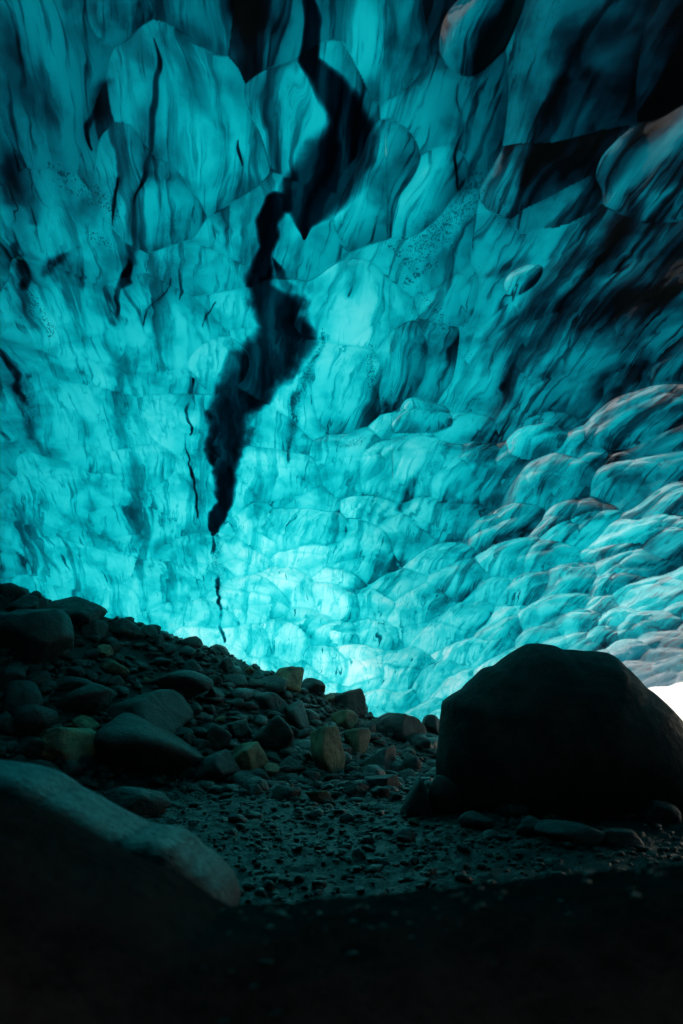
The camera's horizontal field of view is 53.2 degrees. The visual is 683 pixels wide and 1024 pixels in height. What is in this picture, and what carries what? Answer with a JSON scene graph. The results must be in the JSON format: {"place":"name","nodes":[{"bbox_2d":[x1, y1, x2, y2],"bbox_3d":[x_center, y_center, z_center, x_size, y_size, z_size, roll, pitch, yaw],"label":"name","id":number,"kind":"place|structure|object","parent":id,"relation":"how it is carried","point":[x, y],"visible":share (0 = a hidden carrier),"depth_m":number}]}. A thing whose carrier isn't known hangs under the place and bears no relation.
{"place":"outdoors","nodes":[
{"label":"outdoors","id":0,"kind":"place"},
{"bbox_2d":[0,0,682,721],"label":"ice ceiling","id":1,"kind":"structure","parent":0,"point":[340,346],"depth_m":8.25},
{"bbox_2d":[0,586,682,1023],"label":"ground","id":2,"kind":"structure","parent":0,"point":[592,861],"depth_m":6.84},
{"bbox_2d":[0,711,14,735],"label":"rock","id":3,"kind":"object","parent":2,"relation":"on","point":[6,724],"visible":0.79,"depth_m":11.07},
{"bbox_2d":[0,665,25,689],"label":"rock","id":4,"kind":"object","parent":2,"relation":"on","point":[11,673],"visible":0.53,"depth_m":11.95},
{"bbox_2d":[0,583,26,598],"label":"rock","id":5,"kind":"object","parent":2,"relation":"on","point":[15,590],"visible":0.87,"depth_m":14.01},
{"bbox_2d":[9,754,26,762],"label":"stone","id":6,"kind":"object","parent":2,"relation":"on","point":[20,758],"visible":0.45,"depth_m":10.54},
{"bbox_2d":[1,680,42,713],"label":"boulder","id":7,"kind":"object","parent":2,"relation":"on","point":[20,692],"visible":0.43,"depth_m":11.53},
{"bbox_2d":[5,595,38,611],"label":"boulder","id":8,"kind":"object","parent":2,"relation":"on","point":[27,602],"visible":0.41,"depth_m":13.59},
{"bbox_2d":[12,737,43,757],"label":"boulder","id":9,"kind":"object","parent":2,"relation":"on","point":[30,747],"visible":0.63,"depth_m":10.80},
{"bbox_2d":[26,664,41,673],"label":"stone","id":10,"kind":"object","parent":2,"relation":"on","point":[33,668],"visible":0.77,"depth_m":12.48},
{"bbox_2d":[0,609,74,663],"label":"boulder","id":11,"kind":"object","parent":2,"relation":"on","point":[33,636],"visible":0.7,"depth_m":12.66},
{"bbox_2d":[25,670,51,685],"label":"stone","id":12,"kind":"object","parent":2,"relation":"on","point":[39,677],"visible":0.59,"depth_m":12.31},
{"bbox_2d":[38,599,49,608],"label":"rock","id":13,"kind":"object","parent":2,"relation":"on","point":[44,604],"visible":0.3,"depth_m":13.97},
{"bbox_2d":[26,760,62,772],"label":"boulder","id":14,"kind":"object","parent":2,"relation":"on","point":[45,763],"visible":0.31,"depth_m":10.51},
{"bbox_2d":[57,666,67,674],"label":"stone","id":15,"kind":"object","parent":2,"relation":"on","point":[61,669],"visible":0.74,"depth_m":12.85},
{"bbox_2d":[38,727,96,760],"bbox_3d":[-4.599,3.881,11.270,1.036,0.650,0.791,14,-22,-40],"label":"boulder","id":16,"kind":"object","parent":2,"relation":"on","point":[64,743],"visible":0.84,"depth_m":11.02},
{"bbox_2d":[60,760,82,776],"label":"rock","id":17,"kind":"object","parent":2,"relation":"on","point":[70,768],"visible":0.61,"depth_m":10.72},
{"bbox_2d":[55,676,92,691],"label":"boulder","id":18,"kind":"object","parent":2,"relation":"on","point":[68,683],"visible":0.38,"depth_m":12.53},
{"bbox_2d":[66,666,85,677],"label":"stone","id":19,"kind":"object","parent":2,"relation":"on","point":[76,671],"visible":0.85,"depth_m":12.87},
{"bbox_2d":[71,659,87,665],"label":"stone","id":20,"kind":"object","parent":2,"relation":"on","point":[77,662],"visible":0.66,"depth_m":13.17},
{"bbox_2d":[52,596,107,628],"bbox_3d":[-5.698,2.161,14.459,1.394,0.779,0.939,5,-17,-17],"label":"boulder","id":21,"kind":"object","parent":2,"relation":"on","point":[80,612],"visible":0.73,"depth_m":14.33},
{"bbox_2d":[53,683,111,713],"bbox_3d":[-4.696,3.454,12.341,0.998,0.718,0.718,3,-17,-11],"label":"boulder","id":22,"kind":"object","parent":2,"relation":"on","point":[92,698],"visible":0.77,"depth_m":12.15},
{"bbox_2d":[72,715,99,729],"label":"stone","id":23,"kind":"object","parent":2,"relation":"on","point":[82,721],"visible":0.79,"depth_m":11.77},
{"bbox_2d":[84,649,99,658],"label":"stone","id":24,"kind":"object","parent":2,"relation":"on","point":[92,653],"visible":0.9,"depth_m":13.63},
{"bbox_2d":[79,620,108,642],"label":"rock","id":25,"kind":"object","parent":2,"relation":"on","point":[99,628],"visible":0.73,"depth_m":14.20},
{"bbox_2d":[97,673,111,685],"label":"stone","id":26,"kind":"object","parent":2,"relation":"on","point":[104,679],"visible":0.85,"depth_m":13.12},
{"bbox_2d":[97,644,113,657],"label":"stone","id":27,"kind":"object","parent":2,"relation":"on","point":[106,651],"visible":0.71,"depth_m":13.83},
{"bbox_2d":[102,660,129,676],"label":"stone","id":28,"kind":"object","parent":2,"relation":"on","point":[114,667],"visible":0.97,"depth_m":13.44},
{"bbox_2d":[107,675,124,685],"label":"stone","id":29,"kind":"object","parent":2,"relation":"on","point":[115,680],"visible":0.75,"depth_m":13.17},
{"bbox_2d":[112,653,124,664],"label":"stone","id":30,"kind":"object","parent":2,"relation":"on","point":[117,658],"visible":0.88,"depth_m":13.87},
{"bbox_2d":[0,760,239,906],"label":"boulder","id":31,"kind":"object","parent":2,"relation":"on","point":[189,855],"visible":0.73,"depth_m":2.30},
{"bbox_2d":[108,619,144,639],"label":"boulder","id":32,"kind":"object","parent":2,"relation":"on","point":[126,628],"visible":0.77,"depth_m":14.75},
{"bbox_2d":[124,675,136,681],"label":"stone","id":33,"kind":"object","parent":2,"relation":"on","point":[127,678],"visible":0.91,"depth_m":13.54},
{"bbox_2d":[103,786,169,817],"bbox_3d":[-2.454,3.504,8.140,0.737,0.436,0.459,11,-20,-33],"label":"boulder","id":34,"kind":"object","parent":2,"relation":"on","point":[140,801],"visible":0.66,"depth_m":8.05},
{"bbox_2d":[138,663,148,669],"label":"stone","id":35,"kind":"object","parent":2,"relation":"on","point":[144,666],"visible":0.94,"depth_m":14.01},
{"bbox_2d":[94,713,203,776],"bbox_3d":[-3.266,4.113,11.650,1.809,1.327,1.341,4,-17,-13],"label":"boulder","id":36,"kind":"object","parent":2,"relation":"on","point":[129,741],"visible":0.83,"depth_m":11.21},
{"bbox_2d":[140,624,157,639],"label":"rock","id":37,"kind":"object","parent":2,"relation":"on","point":[151,631],"visible":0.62,"depth_m":15.10},
{"bbox_2d":[107,689,193,734],"bbox_3d":[-3.594,3.843,12.624,1.274,1.113,1.269,-5,-17,17],"label":"boulder","id":38,"kind":"object","parent":2,"relation":"on","point":[170,711],"visible":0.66,"depth_m":12.50},
{"bbox_2d":[146,652,160,658],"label":"stone","id":39,"kind":"object","parent":2,"relation":"on","point":[153,654],"visible":0.95,"depth_m":14.57},
{"bbox_2d":[155,634,164,645],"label":"stone","id":40,"kind":"object","parent":2,"relation":"on","point":[159,638],"visible":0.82,"depth_m":14.99},
{"bbox_2d":[153,657,171,665],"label":"stone","id":41,"kind":"object","parent":2,"relation":"on","point":[160,661],"visible":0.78,"depth_m":14.39},
{"bbox_2d":[161,644,175,654],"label":"rock","id":42,"kind":"object","parent":2,"relation":"on","point":[170,649],"visible":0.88,"depth_m":14.94},
{"bbox_2d":[149,670,213,697],"bbox_3d":[-3.280,3.603,14.025,1.354,0.688,0.947,0,-16,0],"label":"boulder","id":43,"kind":"object","parent":2,"relation":"on","point":[188,683],"visible":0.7,"depth_m":13.67},
{"bbox_2d":[176,727,193,737],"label":"rock","id":44,"kind":"object","parent":2,"relation":"on","point":[181,732],"visible":0.41,"depth_m":12.44},
{"bbox_2d":[179,645,196,658],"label":"rock","id":45,"kind":"object","parent":2,"relation":"on","point":[189,652],"visible":0.88,"depth_m":15.06},
{"bbox_2d":[182,732,195,745],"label":"rock","id":46,"kind":"object","parent":2,"relation":"on","point":[188,738],"visible":0.62,"depth_m":12.25},
{"bbox_2d":[182,660,203,673],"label":"rock","id":47,"kind":"object","parent":2,"relation":"on","point":[193,665],"visible":0.52,"depth_m":14.65},
{"bbox_2d":[190,702,201,715],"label":"rock","id":48,"kind":"object","parent":2,"relation":"on","point":[196,708],"visible":0.44,"depth_m":13.12},
{"bbox_2d":[190,726,206,738],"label":"stone","id":49,"kind":"object","parent":2,"relation":"on","point":[199,732],"visible":0.5,"depth_m":12.58},
{"bbox_2d":[195,651,206,658],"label":"stone","id":50,"kind":"object","parent":2,"relation":"on","point":[200,654],"visible":0.94,"depth_m":15.23},
{"bbox_2d":[192,738,210,750],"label":"stone","id":51,"kind":"object","parent":2,"relation":"on","point":[200,744],"visible":0.61,"depth_m":12.27},
{"bbox_2d":[199,712,214,724],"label":"rock","id":52,"kind":"object","parent":2,"relation":"on","point":[208,718],"visible":0.54,"depth_m":13.14},
{"bbox_2d":[208,675,221,683],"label":"stone","id":53,"kind":"object","parent":2,"relation":"on","point":[216,679],"visible":0.7,"depth_m":14.63},
{"bbox_2d":[206,687,224,705],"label":"rock","id":54,"kind":"object","parent":2,"relation":"on","point":[214,692],"visible":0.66,"depth_m":13.91},
{"bbox_2d":[194,749,239,781],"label":"boulder","id":55,"kind":"object","parent":2,"relation":"on","point":[219,766],"visible":0.81,"depth_m":11.40},
{"bbox_2d":[205,724,231,750],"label":"rock","id":56,"kind":"object","parent":2,"relation":"on","point":[218,738],"visible":0.77,"depth_m":12.45},
{"bbox_2d":[218,792,233,799],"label":"stone","id":57,"kind":"object","parent":2,"relation":"on","point":[227,795],"visible":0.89,"depth_m":9.81},
{"bbox_2d":[219,657,234,672],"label":"rock","id":58,"kind":"object","parent":2,"relation":"on","point":[226,664],"visible":0.6,"depth_m":15.37},
{"bbox_2d":[221,674,247,687],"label":"rock","id":59,"kind":"object","parent":2,"relation":"on","point":[239,680],"visible":0.73,"depth_m":15.06},
{"bbox_2d":[230,697,243,709],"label":"stone","id":60,"kind":"object","parent":2,"relation":"on","point":[238,703],"visible":0.77,"depth_m":14.10},
{"bbox_2d":[224,719,251,739],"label":"rock","id":61,"kind":"object","parent":2,"relation":"on","point":[239,729],"visible":0.74,"depth_m":13.10},
{"bbox_2d":[238,790,248,795],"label":"stone","id":62,"kind":"object","parent":2,"relation":"on","point":[243,792],"visible":0.65,"depth_m":10.05},
{"bbox_2d":[244,666,254,672],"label":"stone","id":63,"kind":"object","parent":2,"relation":"on","point":[249,669],"visible":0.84,"depth_m":16.00},
{"bbox_2d":[232,742,268,770],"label":"boulder","id":64,"kind":"object","parent":2,"relation":"on","point":[249,756],"visible":0.81,"depth_m":11.95},
{"bbox_2d":[247,678,264,688],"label":"stone","id":65,"kind":"object","parent":2,"relation":"on","point":[253,683],"visible":0.61,"depth_m":15.49},
{"bbox_2d":[248,783,263,795],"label":"stone","id":66,"kind":"object","parent":2,"relation":"on","point":[255,789],"visible":0.65,"depth_m":9.97},
{"bbox_2d":[250,768,269,779],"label":"rock","id":67,"kind":"object","parent":2,"relation":"on","point":[261,773],"visible":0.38,"depth_m":11.50},
{"bbox_2d":[252,692,287,714],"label":"boulder","id":68,"kind":"object","parent":2,"relation":"on","point":[272,701],"visible":0.78,"depth_m":14.72},
{"bbox_2d":[263,763,278,775],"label":"stone","id":69,"kind":"object","parent":2,"relation":"on","point":[271,769],"visible":0.86,"depth_m":11.93},
{"bbox_2d":[252,715,293,750],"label":"boulder","id":70,"kind":"object","parent":2,"relation":"on","point":[276,733],"visible":0.71,"depth_m":12.98},
{"bbox_2d":[260,675,286,694],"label":"rock","id":71,"kind":"object","parent":2,"relation":"on","point":[276,684],"visible":0.74,"depth_m":15.70},
{"bbox_2d":[266,752,281,763],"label":"stone","id":72,"kind":"object","parent":2,"relation":"on","point":[273,757],"visible":0.44,"depth_m":12.41},
{"bbox_2d":[267,710,284,718],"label":"stone","id":73,"kind":"object","parent":2,"relation":"on","point":[272,714],"visible":0.61,"depth_m":14.35},
{"bbox_2d":[267,781,284,786],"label":"stone","id":74,"kind":"object","parent":2,"relation":"on","point":[270,783],"visible":0.32,"depth_m":10.84},
{"bbox_2d":[270,785,299,800],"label":"stone","id":75,"kind":"object","parent":2,"relation":"on","point":[283,792],"visible":0.64,"depth_m":9.53},
{"bbox_2d":[279,748,298,758],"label":"stone","id":76,"kind":"object","parent":2,"relation":"on","point":[286,752],"visible":0.69,"depth_m":12.77},
{"bbox_2d":[276,666,303,692],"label":"rock","id":77,"kind":"object","parent":2,"relation":"on","point":[292,676],"visible":0.69,"depth_m":16.48},
{"bbox_2d":[284,773,297,781],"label":"stone","id":78,"kind":"object","parent":2,"relation":"on","point":[290,776],"visible":0.62,"depth_m":11.71},
{"bbox_2d":[278,756,305,772],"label":"rock","id":79,"kind":"object","parent":2,"relation":"on","point":[295,765],"visible":0.59,"depth_m":12.20},
{"bbox_2d":[285,700,309,727],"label":"rock","id":80,"kind":"object","parent":2,"relation":"on","point":[295,714],"visible":0.76,"depth_m":14.68},
{"bbox_2d":[297,728,311,737],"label":"stone","id":81,"kind":"object","parent":2,"relation":"on","point":[304,733],"visible":0.89,"depth_m":14.01},
{"bbox_2d":[299,750,312,759],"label":"stone","id":82,"kind":"object","parent":2,"relation":"on","point":[304,753],"visible":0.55,"depth_m":12.78},
{"bbox_2d":[302,771,320,781],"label":"rock","id":83,"kind":"object","parent":2,"relation":"on","point":[313,776],"visible":0.38,"depth_m":11.68},
{"bbox_2d":[301,678,325,693],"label":"rock","id":84,"kind":"object","parent":2,"relation":"on","point":[314,685],"visible":0.58,"depth_m":17.11},
{"bbox_2d":[308,810,322,819],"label":"stone","id":85,"kind":"object","parent":2,"relation":"on","point":[313,815],"visible":0.77,"depth_m":7.96},
{"bbox_2d":[306,790,332,802],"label":"rock","id":86,"kind":"object","parent":2,"relation":"on","point":[317,796],"visible":0.83,"depth_m":9.45},
{"bbox_2d":[314,697,328,704],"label":"stone","id":87,"kind":"object","parent":2,"relation":"on","point":[318,699],"visible":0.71,"depth_m":16.51},
{"bbox_2d":[322,784,332,789],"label":"stone","id":88,"kind":"object","parent":2,"relation":"on","point":[326,787],"visible":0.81,"depth_m":10.65},
{"bbox_2d":[310,725,345,772],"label":"boulder","id":89,"kind":"object","parent":2,"relation":"on","point":[327,752],"visible":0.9,"depth_m":12.58},
{"bbox_2d":[323,694,334,701],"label":"stone","id":90,"kind":"object","parent":2,"relation":"on","point":[330,697],"visible":0.72,"depth_m":16.98},
{"bbox_2d":[324,774,342,781],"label":"stone","id":91,"kind":"object","parent":2,"relation":"on","point":[328,777],"visible":0.37,"depth_m":11.80},
{"bbox_2d":[0,794,682,1023],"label":"gravel bank","id":92,"kind":"structure","parent":2,"relation":"on","point":[95,929],"depth_m":1.32},
{"bbox_2d":[331,709,357,728],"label":"rock","id":93,"kind":"object","parent":2,"relation":"on","point":[346,719],"visible":0.83,"depth_m":15.78},
{"bbox_2d":[335,688,365,716],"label":"boulder","id":94,"kind":"object","parent":2,"relation":"on","point":[354,700],"visible":0.61,"depth_m":17.11},
{"bbox_2d":[345,766,356,772],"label":"stone","id":95,"kind":"object","parent":2,"relation":"on","point":[349,769],"visible":0.69,"depth_m":12.55},
{"bbox_2d":[344,786,365,796],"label":"rock","id":96,"kind":"object","parent":2,"relation":"on","point":[359,790],"visible":0.81,"depth_m":9.96},
{"bbox_2d":[344,781,367,790],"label":"rock","id":97,"kind":"object","parent":2,"relation":"on","point":[348,785],"visible":0.62,"depth_m":10.21},
{"bbox_2d":[344,728,370,753],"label":"rock","id":98,"kind":"object","parent":2,"relation":"on","point":[357,739],"visible":0.81,"depth_m":14.31},
{"bbox_2d":[352,758,362,766],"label":"stone","id":99,"kind":"object","parent":2,"relation":"on","point":[359,762],"visible":0.48,"depth_m":13.07},
{"bbox_2d":[361,844,375,851],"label":"stone","id":100,"kind":"object","parent":2,"relation":"on","point":[368,848],"visible":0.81,"depth_m":6.11},
{"bbox_2d":[362,745,395,769],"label":"boulder","id":101,"kind":"object","parent":2,"relation":"on","point":[386,757],"visible":0.58,"depth_m":13.13},
{"bbox_2d":[370,786,389,797],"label":"rock","id":102,"kind":"object","parent":2,"relation":"on","point":[379,791],"visible":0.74,"depth_m":10.03},
{"bbox_2d":[363,774,400,787],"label":"boulder","id":103,"kind":"object","parent":2,"relation":"on","point":[386,779],"visible":0.67,"depth_m":10.76},
{"bbox_2d":[389,791,402,801],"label":"stone","id":104,"kind":"object","parent":2,"relation":"on","point":[394,796],"visible":0.76,"depth_m":9.80},
{"bbox_2d":[374,712,425,742],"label":"boulder","id":105,"kind":"object","parent":2,"relation":"on","point":[401,727],"visible":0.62,"depth_m":16.50},
{"bbox_2d":[399,768,415,780],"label":"stone","id":106,"kind":"object","parent":2,"relation":"on","point":[405,773],"visible":0.49,"depth_m":12.25},
{"bbox_2d":[402,752,421,770],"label":"rock","id":107,"kind":"object","parent":2,"relation":"on","point":[410,761],"visible":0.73,"depth_m":13.26},
{"bbox_2d":[408,818,418,825],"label":"stone","id":108,"kind":"object","parent":2,"relation":"on","point":[413,822],"visible":0.79,"depth_m":7.80},
{"bbox_2d":[399,776,432,817],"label":"rock","id":109,"kind":"object","parent":2,"relation":"on","point":[417,802],"visible":0.78,"depth_m":8.46},
{"bbox_2d":[414,739,430,749],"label":"rock","id":110,"kind":"object","parent":2,"relation":"on","point":[422,744],"visible":0.78,"depth_m":15.79},
{"bbox_2d":[422,714,438,734],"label":"rock","id":111,"kind":"object","parent":2,"relation":"on","point":[430,722],"visible":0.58,"depth_m":18.54},
{"bbox_2d":[425,748,436,757],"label":"stone","id":112,"kind":"object","parent":2,"relation":"on","point":[431,751],"visible":0.51,"depth_m":15.34},
{"bbox_2d":[428,775,464,813],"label":"boulder","id":113,"kind":"object","parent":2,"relation":"on","point":[446,794],"visible":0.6,"depth_m":8.64},
{"bbox_2d":[456,842,470,853],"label":"stone","id":114,"kind":"object","parent":2,"relation":"on","point":[463,847],"visible":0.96,"depth_m":5.96},
{"bbox_2d":[459,811,494,830],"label":"boulder","id":115,"kind":"object","parent":2,"relation":"on","point":[472,819],"visible":0.9,"depth_m":7.42},
{"bbox_2d":[515,815,540,837],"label":"boulder","id":116,"kind":"object","parent":2,"relation":"on","point":[526,826],"visible":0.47,"depth_m":6.64},
{"bbox_2d":[436,643,682,817],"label":"boulder","id":117,"kind":"object","parent":2,"relation":"on","point":[537,730],"visible":0.78,"depth_m":8.45},
{"bbox_2d":[534,819,605,845],"bbox_3d":[2.131,3.010,6.364,0.625,0.238,0.370,-7,-18,23],"label":"boulder","id":118,"kind":"object","parent":2,"relation":"on","point":[562,830],"visible":0.88,"depth_m":6.25},
{"bbox_2d":[600,828,644,848],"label":"boulder","id":119,"kind":"object","parent":2,"relation":"on","point":[622,838],"visible":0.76,"depth_m":6.21},
{"bbox_2d":[642,800,681,823],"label":"boulder","id":120,"kind":"object","parent":2,"relation":"on","point":[656,811],"visible":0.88,"depth_m":7.79},
{"bbox_2d":[648,682,682,719],"bbox_3d":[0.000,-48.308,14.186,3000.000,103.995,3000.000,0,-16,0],"label":"snow ground","id":121,"kind":"structure","parent":0,"point":[671,696],"depth_m":140.10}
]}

